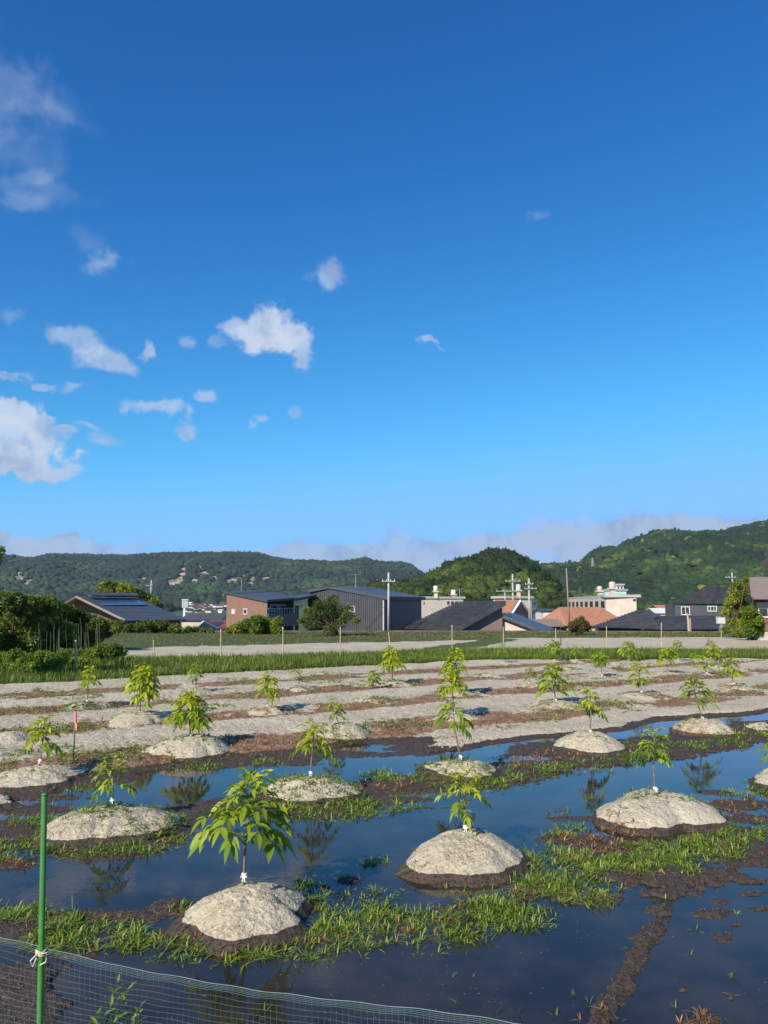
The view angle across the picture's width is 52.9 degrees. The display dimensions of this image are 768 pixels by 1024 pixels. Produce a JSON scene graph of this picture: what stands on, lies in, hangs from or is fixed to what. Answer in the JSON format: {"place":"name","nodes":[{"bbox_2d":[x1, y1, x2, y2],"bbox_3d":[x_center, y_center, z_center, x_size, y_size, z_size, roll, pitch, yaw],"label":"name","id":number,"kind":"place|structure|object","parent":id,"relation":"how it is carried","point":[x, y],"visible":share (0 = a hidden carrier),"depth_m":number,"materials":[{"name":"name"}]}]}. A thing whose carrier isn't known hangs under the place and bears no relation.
{"place":"outdoors","nodes":[
{"label":"outdoors","id":0,"kind":"place"},
{"bbox_2d":[1,563,377,595],"bbox_3d":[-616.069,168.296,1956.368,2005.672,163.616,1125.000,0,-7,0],"label":"hill","id":1,"kind":"structure","parent":0,"point":[179,580],"depth_m":1703.27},
{"bbox_2d":[0,551,423,608],"bbox_3d":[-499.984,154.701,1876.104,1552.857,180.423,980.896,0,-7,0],"label":"hill wood","id":2,"kind":"object","parent":1,"relation":"on","point":[58,572],"visible":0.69,"depth_m":1776.60,"materials":[{"name":"plant"}]},
{"bbox_2d":[0,713,767,1023],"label":"water","id":3,"kind":"structure","parent":0,"point":[588,967],"depth_m":6.15,"materials":[{"name":"liquid"}]},
{"bbox_2d":[2,742,766,1023],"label":"floating debris","id":4,"kind":"object","parent":3,"relation":"on","point":[372,923],"visible":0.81,"depth_m":5.35,"materials":[{"name":"plant"}]},
{"bbox_2d":[254,893,739,1020],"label":"water sprouts","id":5,"kind":"object","parent":3,"relation":"on","point":[448,973],"visible":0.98,"depth_m":4.95,"materials":[{"name":"green plant"}]},
{"bbox_2d":[0,609,767,1023],"bbox_3d":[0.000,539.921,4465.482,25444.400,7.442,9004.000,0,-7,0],"label":"ground","id":6,"kind":"structure","parent":0,"point":[420,697],"depth_m":15.40,"materials":[{"name":"soil"}]},
{"bbox_2d":[0,731,31,743],"bbox_3d":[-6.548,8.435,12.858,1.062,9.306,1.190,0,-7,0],"label":"soil mound","id":7,"kind":"object","parent":6,"relation":"on","point":[21,735],"visible":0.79,"depth_m":13.27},
{"bbox_2d":[0,590,48,652],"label":"broadleaf tree","id":8,"kind":"object","parent":6,"relation":"on","point":[21,623],"visible":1,"depth_m":35.37,"materials":[{"name":"green plant"}]},
{"bbox_2d":[30,793,47,1023],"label":"garden pole","id":9,"kind":"object","parent":6,"relation":"on","point":[41,952],"visible":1,"depth_m":2.26,"materials":[{"name":"green plastic"}]},
{"bbox_2d":[0,937,517,1023],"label":"garden net","id":10,"kind":"object","parent":9,"relation":"attached to","point":[323,1002],"visible":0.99,"depth_m":2.12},
{"bbox_2d":[0,764,93,793],"bbox_3d":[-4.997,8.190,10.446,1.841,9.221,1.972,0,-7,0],"label":"soil mound","id":11,"kind":"object","parent":6,"relation":"on","point":[29,786],"visible":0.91,"depth_m":10.63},
{"bbox_2d":[23,714,69,765],"bbox_3d":[-4.933,3.292,11.079,0.635,0.758,0.690,-3,-8,25],"label":"sapling","id":12,"kind":"object","parent":11,"relation":"on","point":[38,734],"visible":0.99,"depth_m":11.05,"materials":[{"name":"green plant"}]},
{"bbox_2d":[38,593,77,651],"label":"broadleaf tree","id":13,"kind":"object","parent":6,"relation":"on","point":[56,612],"visible":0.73,"depth_m":36.91,"materials":[{"name":"green plant"}]},
{"bbox_2d":[0,641,128,675],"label":"undergrowth","id":14,"kind":"object","parent":6,"relation":"on","point":[42,659],"visible":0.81,"depth_m":28.45,"materials":[{"name":"green plant"}]},
{"bbox_2d":[38,617,99,651],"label":"tall plants","id":15,"kind":"object","parent":6,"relation":"on","point":[85,638],"visible":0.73,"depth_m":33.26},
{"bbox_2d":[63,701,113,711],"bbox_3d":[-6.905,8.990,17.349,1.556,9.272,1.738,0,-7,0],"label":"soil mound","id":16,"kind":"object","parent":6,"relation":"on","point":[99,705],"visible":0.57,"depth_m":17.70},
{"bbox_2d":[78,665,102,701],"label":"sapling","id":17,"kind":"object","parent":16,"relation":"on","point":[89,679],"visible":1,"depth_m":17.95,"materials":[{"name":"green plant"}]},
{"bbox_2d":[68,606,122,649],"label":"broadleaf tree","id":18,"kind":"object","parent":6,"relation":"on","point":[108,628],"visible":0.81,"depth_m":39.72,"materials":[{"name":"green plant"}]},
{"bbox_2d":[31,803,188,849],"bbox_3d":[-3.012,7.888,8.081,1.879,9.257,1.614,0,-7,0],"label":"soil mound","id":19,"kind":"object","parent":6,"relation":"on","point":[74,836],"visible":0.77,"depth_m":8.26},
{"bbox_2d":[88,755,137,804],"bbox_3d":[-3.062,3.057,8.757,0.556,0.614,0.457,4,-8,-29],"label":"sapling","id":20,"kind":"object","parent":19,"relation":"on","point":[104,787],"visible":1,"depth_m":8.72,"materials":[{"name":"green plant"}]},
{"bbox_2d":[58,599,175,611],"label":"wood","id":21,"kind":"object","parent":6,"relation":"on","point":[169,606],"visible":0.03,"depth_m":900.16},
{"bbox_2d":[88,973,158,1023],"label":"tall weed","id":22,"kind":"object","parent":6,"relation":"on","point":[123,996],"visible":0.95,"depth_m":2.89,"materials":[{"name":"green plant"}]},
{"bbox_2d":[65,593,185,624],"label":"farmhouse","id":23,"kind":"object","parent":6,"relation":"on","point":[126,609],"visible":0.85,"depth_m":75.99,"materials":[{"name":"grey metal"}]},
{"bbox_2d":[92,578,163,608],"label":"broadleaf tree","id":24,"kind":"object","parent":6,"relation":"on","point":[107,586],"visible":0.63,"depth_m":103.90,"materials":[{"name":"green plant"}]},
{"bbox_2d":[109,710,166,728],"bbox_3d":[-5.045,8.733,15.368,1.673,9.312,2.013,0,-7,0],"label":"soil mound","id":25,"kind":"object","parent":6,"relation":"on","point":[130,717],"visible":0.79,"depth_m":15.55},
{"bbox_2d":[120,664,161,711],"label":"sapling","id":26,"kind":"object","parent":25,"relation":"on","point":[149,693],"visible":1,"depth_m":15.88,"materials":[{"name":"green plant"}]},
{"bbox_2d":[115,618,182,633],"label":"shrub","id":27,"kind":"object","parent":6,"relation":"on","point":[163,625],"visible":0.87,"depth_m":64.99,"materials":[{"name":"green plant"}]},
{"bbox_2d":[141,733,229,762],"bbox_3d":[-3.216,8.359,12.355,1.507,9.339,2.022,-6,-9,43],"label":"soil mound","id":28,"kind":"object","parent":6,"relation":"on","point":[195,750],"visible":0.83,"depth_m":12.53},
{"bbox_2d":[162,688,213,735],"bbox_3d":[-3.290,3.392,13.024,0.873,0.824,0.801,0,-7,0],"label":"sapling","id":29,"kind":"object","parent":28,"relation":"on","point":[192,704],"visible":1,"depth_m":12.88,"materials":[{"name":"green plant"}]},
{"bbox_2d":[165,597,226,610],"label":"wood","id":30,"kind":"object","parent":6,"relation":"on","point":[176,602],"visible":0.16,"depth_m":1139.25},
{"bbox_2d":[181,689,212,694],"bbox_3d":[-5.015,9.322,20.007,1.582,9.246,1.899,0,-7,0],"label":"soil mound","id":31,"kind":"object","parent":6,"relation":"on","point":[202,691],"visible":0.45,"depth_m":20.44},
{"bbox_2d":[182,662,206,688],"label":"sapling","id":32,"kind":"object","parent":31,"relation":"on","point":[198,667],"visible":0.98,"depth_m":20.66,"materials":[{"name":"green plant"}]},
{"bbox_2d":[182,625,214,632],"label":"shrub","id":33,"kind":"object","parent":6,"relation":"on","point":[191,629],"visible":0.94,"depth_m":65.91,"materials":[{"name":"green plant"}]},
{"bbox_2d":[182,615,225,627],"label":"house","id":34,"kind":"structure","parent":6,"relation":"on","point":[193,620],"depth_m":120.16,"materials":[{"name":"grey metal"}]},
{"bbox_2d":[196,620,225,630],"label":"house","id":35,"kind":"structure","parent":6,"relation":"on","point":[216,625],"depth_m":91.03,"materials":[{"name":"metal"}]},
{"bbox_2d":[225,621,244,633],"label":"shrub","id":36,"kind":"object","parent":6,"relation":"on","point":[236,628],"visible":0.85,"depth_m":63.60,"materials":[{"name":"green plant"}]},
{"bbox_2d":[167,881,315,955],"bbox_3d":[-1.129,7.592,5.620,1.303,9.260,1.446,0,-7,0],"label":"soil mound","id":37,"kind":"object","parent":6,"relation":"on","point":[292,926],"visible":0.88,"depth_m":5.87,"materials":[{"name":"soil"}]},
{"bbox_2d":[188,767,296,885],"bbox_3d":[-1.159,2.571,6.294,0.939,0.972,0.893,0,-7,0],"label":"sapling","id":38,"kind":"object","parent":37,"relation":"on","point":[230,814],"visible":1,"depth_m":6.19,"materials":[{"name":"green plant"}]},
{"bbox_2d":[240,614,283,633],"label":"shrub","id":39,"kind":"object","parent":6,"relation":"on","point":[258,624],"visible":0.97,"depth_m":62.71,"materials":[{"name":"green plant"}]},
{"bbox_2d":[247,705,289,715],"bbox_3d":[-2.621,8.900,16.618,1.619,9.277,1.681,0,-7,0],"label":"soil mound","id":40,"kind":"object","parent":6,"relation":"on","point":[262,711],"visible":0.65,"depth_m":16.93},
{"bbox_2d":[253,670,279,705],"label":"sapling","id":41,"kind":"object","parent":40,"relation":"on","point":[270,690],"visible":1,"depth_m":17.12,"materials":[{"name":"green plant"}]},
{"bbox_2d":[223,590,315,629],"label":"house","id":42,"kind":"structure","parent":6,"relation":"on","point":[249,604],"depth_m":76.07,"materials":[{"name":"brown metal"}]},
{"bbox_2d":[258,775,367,807],"bbox_3d":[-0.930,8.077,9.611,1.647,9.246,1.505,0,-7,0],"label":"soil mound","id":43,"kind":"object","parent":6,"relation":"on","point":[312,799],"visible":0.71,"depth_m":9.83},
{"bbox_2d":[288,718,339,776],"bbox_3d":[-0.924,3.172,10.342,0.598,0.821,0.685,3,-8,-26],"label":"sapling","id":44,"kind":"object","parent":43,"relation":"on","point":[307,742],"visible":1,"depth_m":10.28,"materials":[{"name":"green plant"}]},
{"bbox_2d":[297,593,360,635],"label":"broadleaf tree","id":45,"kind":"object","parent":6,"relation":"on","point":[327,612],"visible":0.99,"depth_m":58.99,"materials":[{"name":"green plant"}]},
{"bbox_2d":[312,722,369,743],"bbox_3d":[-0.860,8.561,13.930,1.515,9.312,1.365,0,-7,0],"label":"soil mound","id":46,"kind":"object","parent":6,"relation":"on","point":[363,737],"visible":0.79,"depth_m":14.14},
{"bbox_2d":[323,696,346,723],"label":"sapling","id":47,"kind":"object","parent":46,"relation":"on","point":[335,712],"visible":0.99,"depth_m":14.45,"materials":[{"name":"green plant"}]},
{"bbox_2d":[308,585,425,629],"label":"building","id":48,"kind":"structure","parent":6,"relation":"on","point":[370,608],"depth_m":77.78,"materials":[{"name":"grey metal"}]},
{"bbox_2d":[354,695,396,704],"bbox_3d":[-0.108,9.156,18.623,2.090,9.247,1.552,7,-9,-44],"label":"soil mound","id":49,"kind":"object","parent":6,"relation":"on","point":[372,700],"visible":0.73,"depth_m":18.84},
{"bbox_2d":[0,659,766,1023],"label":"dead grass","id":50,"kind":"structure","parent":6,"relation":"on","point":[534,757],"depth_m":8.86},
{"bbox_2d":[0,658,767,966],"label":"grass","id":51,"kind":"structure","parent":6,"relation":"on","point":[566,875],"depth_m":7.33,"materials":[{"name":"plant"}]},
{"bbox_2d":[0,767,767,973],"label":"crabgrass","id":52,"kind":"object","parent":6,"relation":"on","point":[323,917],"visible":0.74,"depth_m":6.49,"materials":[{"name":"green plant"}]},
{"bbox_2d":[0,659,767,850],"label":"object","id":53,"kind":"object","parent":6,"relation":"on","point":[299,775],"visible":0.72,"depth_m":10.56,"materials":[{"name":"green plant"}]},
{"bbox_2d":[0,661,767,934],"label":"soil clods","id":54,"kind":"object","parent":6,"relation":"on","point":[349,737],"visible":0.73,"depth_m":14.76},
{"bbox_2d":[382,572,394,629],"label":"utility pole","id":55,"kind":"object","parent":6,"relation":"on","point":[388,609],"visible":0.95,"depth_m":71.45,"materials":[{"name":"concrete"}]},
{"bbox_2d":[0,579,387,595],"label":"power cable","id":56,"kind":"object","parent":55,"relation":"attached to","point":[188,595],"visible":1,"depth_m":70.61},
{"bbox_2d":[373,680,412,686],"bbox_3d":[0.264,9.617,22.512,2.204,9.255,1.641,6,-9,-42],"label":"soil mound","id":57,"kind":"object","parent":6,"relation":"on","point":[402,684],"visible":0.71,"depth_m":22.77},
{"bbox_2d":[376,645,406,678],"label":"sapling","id":58,"kind":"object","parent":57,"relation":"on","point":[388,655],"visible":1,"depth_m":23.01,"materials":[{"name":"green plant"}]},
{"bbox_2d":[146,630,720,632],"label":"wall","id":59,"kind":"structure","parent":6,"relation":"on","point":[471,631],"depth_m":68.04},
{"bbox_2d":[421,586,464,620],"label":"apartment block","id":60,"kind":"structure","parent":6,"relation":"on","point":[430,605],"depth_m":164.79,"materials":[{"name":"concrete"}]},
{"bbox_2d":[436,690,473,696],"bbox_3d":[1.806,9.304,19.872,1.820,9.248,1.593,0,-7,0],"label":"soil mound","id":61,"kind":"object","parent":6,"relation":"on","point":[457,694],"visible":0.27,"depth_m":20.12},
{"bbox_2d":[437,648,467,690],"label":"sapling","id":62,"kind":"object","parent":61,"relation":"on","point":[448,663],"visible":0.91,"depth_m":20.39,"materials":[{"name":"green plant"}]},
{"bbox_2d":[432,713,479,721],"bbox_3d":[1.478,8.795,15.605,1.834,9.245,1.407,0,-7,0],"label":"soil mound","id":63,"kind":"object","parent":6,"relation":"on","point":[468,716],"visible":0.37,"depth_m":15.99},
{"bbox_2d":[435,667,469,712],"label":"sapling","id":64,"kind":"object","parent":63,"relation":"on","point":[454,677],"visible":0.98,"depth_m":16.11,"materials":[{"name":"green plant"}]},
{"bbox_2d":[415,760,501,782],"bbox_3d":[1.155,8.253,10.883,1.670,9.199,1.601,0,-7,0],"label":"soil mound","id":65,"kind":"object","parent":6,"relation":"on","point":[442,774],"visible":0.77,"depth_m":11.22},
{"bbox_2d":[433,699,473,759],"bbox_3d":[1.046,3.266,11.459,0.646,0.946,0.605,0,-7,0],"label":"sapling","id":66,"kind":"object","parent":65,"relation":"on","point":[441,719],"visible":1,"depth_m":11.47,"materials":[{"name":"green plant"}]},
{"bbox_2d":[396,827,531,884],"bbox_3d":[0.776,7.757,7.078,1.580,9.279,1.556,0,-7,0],"label":"soil mound","id":67,"kind":"object","parent":6,"relation":"on","point":[463,871],"visible":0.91,"depth_m":7.19,"materials":[{"name":"soil"}]},
{"bbox_2d":[434,764,491,831],"bbox_3d":[0.845,2.880,7.680,0.576,0.708,0.500,3,-8,-25],"label":"sapling","id":68,"kind":"object","parent":67,"relation":"on","point":[456,807],"visible":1,"depth_m":7.65,"materials":[{"name":"green plant"}]},
{"bbox_2d":[401,601,554,630],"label":"house","id":69,"kind":"structure","parent":6,"relation":"on","point":[476,615],"depth_m":71.61,"materials":[{"name":"black tile"}]},
{"bbox_2d":[495,600,527,617],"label":"house","id":70,"kind":"structure","parent":6,"relation":"on","point":[519,607],"depth_m":95.97,"materials":[{"name":"orange tile"}]},
{"bbox_2d":[491,584,536,618],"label":"apartment block","id":71,"kind":"structure","parent":6,"relation":"on","point":[524,600],"depth_m":150.56,"materials":[{"name":"concrete"}]},
{"bbox_2d":[533,609,554,618],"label":"house","id":72,"kind":"structure","parent":6,"relation":"on","point":[541,613],"depth_m":118.81,"materials":[{"name":"paint"}]},
{"bbox_2d":[531,619,564,630],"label":"house","id":73,"kind":"structure","parent":6,"relation":"on","point":[555,623],"depth_m":88.62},
{"bbox_2d":[534,700,585,708],"bbox_3d":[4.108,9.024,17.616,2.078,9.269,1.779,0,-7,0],"label":"soil mound","id":74,"kind":"object","parent":6,"relation":"on","point":[558,705],"visible":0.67,"depth_m":17.86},
{"bbox_2d":[535,662,576,700],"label":"sapling","id":75,"kind":"object","parent":74,"relation":"on","point":[547,674],"visible":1,"depth_m":18.11,"materials":[{"name":"green plant"}]},
{"bbox_2d":[542,607,616,630],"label":"house","id":76,"kind":"structure","parent":6,"relation":"on","point":[593,616],"depth_m":90.91,"materials":[{"name":"orange tile"}]},
{"bbox_2d":[568,615,591,633],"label":"broadleaf tree","id":77,"kind":"object","parent":6,"relation":"on","point":[579,625],"visible":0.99,"depth_m":61.09,"materials":[{"name":"green plant"}]},
{"bbox_2d":[551,730,627,756],"bbox_3d":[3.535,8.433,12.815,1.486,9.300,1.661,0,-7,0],"label":"soil mound","id":78,"kind":"object","parent":6,"relation":"on","point":[581,741],"visible":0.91,"depth_m":13.07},
{"bbox_2d":[574,687,607,732],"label":"sapling","id":79,"kind":"object","parent":78,"relation":"on","point":[589,710],"visible":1,"depth_m":13.49,"materials":[{"name":"green plant"}]},
{"bbox_2d":[589,675,613,678],"bbox_3d":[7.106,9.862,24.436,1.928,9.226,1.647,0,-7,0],"label":"soil mound","id":80,"kind":"object","parent":6,"relation":"on","point":[598,676],"visible":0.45,"depth_m":24.82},
{"bbox_2d":[590,650,609,675],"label":"sapling","id":81,"kind":"object","parent":80,"relation":"on","point":[597,656],"visible":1,"depth_m":24.91,"materials":[{"name":"green plant"}]},
{"bbox_2d":[569,582,640,616],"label":"apartment block","id":82,"kind":"structure","parent":6,"relation":"on","point":[617,605],"depth_m":148.86,"materials":[{"name":"concrete"}]},
{"bbox_2d":[617,691,672,700],"bbox_3d":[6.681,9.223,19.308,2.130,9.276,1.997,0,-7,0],"label":"soil mound","id":83,"kind":"object","parent":6,"relation":"on","point":[643,695],"visible":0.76,"depth_m":19.53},
{"bbox_2d":[627,660,652,692],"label":"sapling","id":84,"kind":"object","parent":83,"relation":"on","point":[641,680],"visible":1,"depth_m":19.88,"materials":[{"name":"green plant"}]},
{"bbox_2d":[592,610,718,630],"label":"house","id":85,"kind":"structure","parent":6,"relation":"on","point":[641,620],"depth_m":75.98,"materials":[{"name":"black tile"}]},
{"bbox_2d":[590,788,732,835],"bbox_3d":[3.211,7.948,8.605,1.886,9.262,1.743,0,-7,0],"label":"soil mound","id":86,"kind":"object","parent":6,"relation":"on","point":[645,824],"visible":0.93,"depth_m":8.69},
{"bbox_2d":[625,726,674,794],"bbox_3d":[3.171,2.997,9.282,0.565,0.836,0.581,0,-7,0],"label":"sapling","id":87,"kind":"object","parent":86,"relation":"on","point":[660,756],"visible":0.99,"depth_m":9.26,"materials":[{"name":"green plant"}]},
{"bbox_2d":[650,671,680,673],"bbox_3d":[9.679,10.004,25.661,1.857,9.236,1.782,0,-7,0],"label":"soil mound","id":88,"kind":"object","parent":6,"relation":"on","point":[657,672],"visible":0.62,"depth_m":26.07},
{"bbox_2d":[655,646,682,671],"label":"sapling","id":89,"kind":"object","parent":88,"relation":"on","point":[667,651],"visible":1,"depth_m":26.19,"materials":[{"name":"green plant"}]},
{"bbox_2d":[669,717,736,737],"bbox_3d":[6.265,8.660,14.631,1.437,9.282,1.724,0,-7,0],"label":"soil mound","id":90,"kind":"object","parent":6,"relation":"on","point":[699,724],"visible":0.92,"depth_m":14.78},
{"bbox_2d":[678,675,720,718],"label":"sapling","id":91,"kind":"object","parent":90,"relation":"on","point":[701,685],"visible":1,"depth_m":15.17,"materials":[{"name":"green plant"}]},
{"bbox_2d":[665,586,746,631],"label":"house","id":92,"kind":"structure","parent":6,"relation":"on","point":[713,595],"depth_m":95.27,"materials":[{"name":"black tile"}]},
{"bbox_2d":[714,683,754,690],"bbox_3d":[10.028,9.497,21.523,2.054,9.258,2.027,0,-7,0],"label":"soil mound","id":93,"kind":"object","parent":6,"relation":"on","point":[749,688],"visible":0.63,"depth_m":21.85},
{"bbox_2d":[716,657,744,683],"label":"sapling","id":94,"kind":"object","parent":93,"relation":"on","point":[737,672],"visible":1,"depth_m":22.14,"materials":[{"name":"green plant"}]},
{"bbox_2d":[719,576,751,637],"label":"conifer tree","id":95,"kind":"object","parent":6,"relation":"on","point":[737,597],"visible":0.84,"depth_m":55.43,"materials":[{"name":"green plant"}]},
{"bbox_2d":[730,606,766,639],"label":"broadleaf tree","id":96,"kind":"object","parent":6,"relation":"on","point":[752,622],"visible":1,"depth_m":51.88,"materials":[{"name":"green plant"}]},
{"bbox_2d":[740,722,767,731],"bbox_3d":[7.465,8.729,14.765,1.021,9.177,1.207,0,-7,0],"label":"soil mound","id":97,"kind":"object","parent":6,"relation":"on","point":[762,728],"visible":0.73,"depth_m":15.15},
{"bbox_2d":[748,577,767,631],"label":"house","id":98,"kind":"structure","parent":6,"relation":"on","point":[758,587],"depth_m":58.52,"materials":[{"name":"pink"}]},
{"bbox_2d":[748,768,767,791],"bbox_3d":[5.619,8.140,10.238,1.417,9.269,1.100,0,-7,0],"label":"soil mound","id":99,"kind":"object","parent":6,"relation":"on","point":[763,784],"visible":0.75,"depth_m":10.61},
{"bbox_3d":[10.863,9.979,25.337,1.573,9.209,1.602,0,-7,0],"label":"soil mound","id":100,"kind":"object","parent":6,"relation":"on","visible":0},
{"bbox_2d":[696,654,713,673],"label":"sapling","id":101,"kind":"object","parent":100,"relation":"on","point":[704,666],"visible":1,"depth_m":25.93,"materials":[{"name":"green plant"}]},
{"bbox_3d":[7.092,10.698,31.388,1.470,9.219,1.543,0,-7,0],"label":"soil mound","id":102,"kind":"object","parent":6,"relation":"on","visible":0},
{"bbox_2d":[543,640,564,659],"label":"sapling","id":103,"kind":"object","parent":102,"relation":"on","point":[552,649],"visible":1,"depth_m":31.95,"materials":[{"name":"green plant"}]},
{"bbox_3d":[10.129,10.702,31.375,1.350,9.209,1.597,0,-7,0],"label":"soil mound","id":104,"kind":"object","parent":6,"relation":"on","visible":0},
{"bbox_2d":[617,641,640,660],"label":"sapling","id":105,"kind":"object","parent":104,"relation":"on","point":[629,647],"visible":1,"depth_m":31.89,"materials":[{"name":"green plant"}]},
{"bbox_3d":[12.417,10.349,28.419,1.665,9.206,1.413,0,-7,0],"label":"soil mound","id":106,"kind":"object","parent":6,"relation":"on","visible":0},
{"bbox_2d":[705,646,726,665],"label":"sapling","id":107,"kind":"object","parent":106,"relation":"on","point":[716,653],"visible":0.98,"depth_m":28.99,"materials":[{"name":"green plant"}]},
{"bbox_2d":[0,645,767,683],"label":"verge grass","id":108,"kind":"structure","parent":0,"point":[120,667],"depth_m":31.47,"materials":[{"name":"plant"}]},
{"bbox_2d":[0,0,767,573],"label":"sky","id":109,"kind":"structure","parent":0,"point":[422,284],"materials":[{"name":"blue"}]},
{"bbox_2d":[104,631,743,646],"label":"back grass","id":110,"kind":"structure","parent":0,"point":[684,634],"depth_m":58.29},
{"bbox_3d":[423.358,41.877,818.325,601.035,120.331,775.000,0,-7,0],"label":"right hill","id":111,"kind":"structure","parent":0,"visible":0},
{"bbox_2d":[540,519,767,609],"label":"hill wood","id":112,"kind":"object","parent":111,"relation":"on","point":[717,556],"visible":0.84,"depth_m":648.96,"materials":[{"name":"plant"}]},
{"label":"middle hill","id":113,"kind":"structure","parent":0,"visible":0},
{"bbox_2d":[365,546,576,608],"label":"hill wood","id":114,"kind":"object","parent":113,"relation":"on","point":[489,567],"visible":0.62,"depth_m":274.13,"materials":[{"name":"plant"}]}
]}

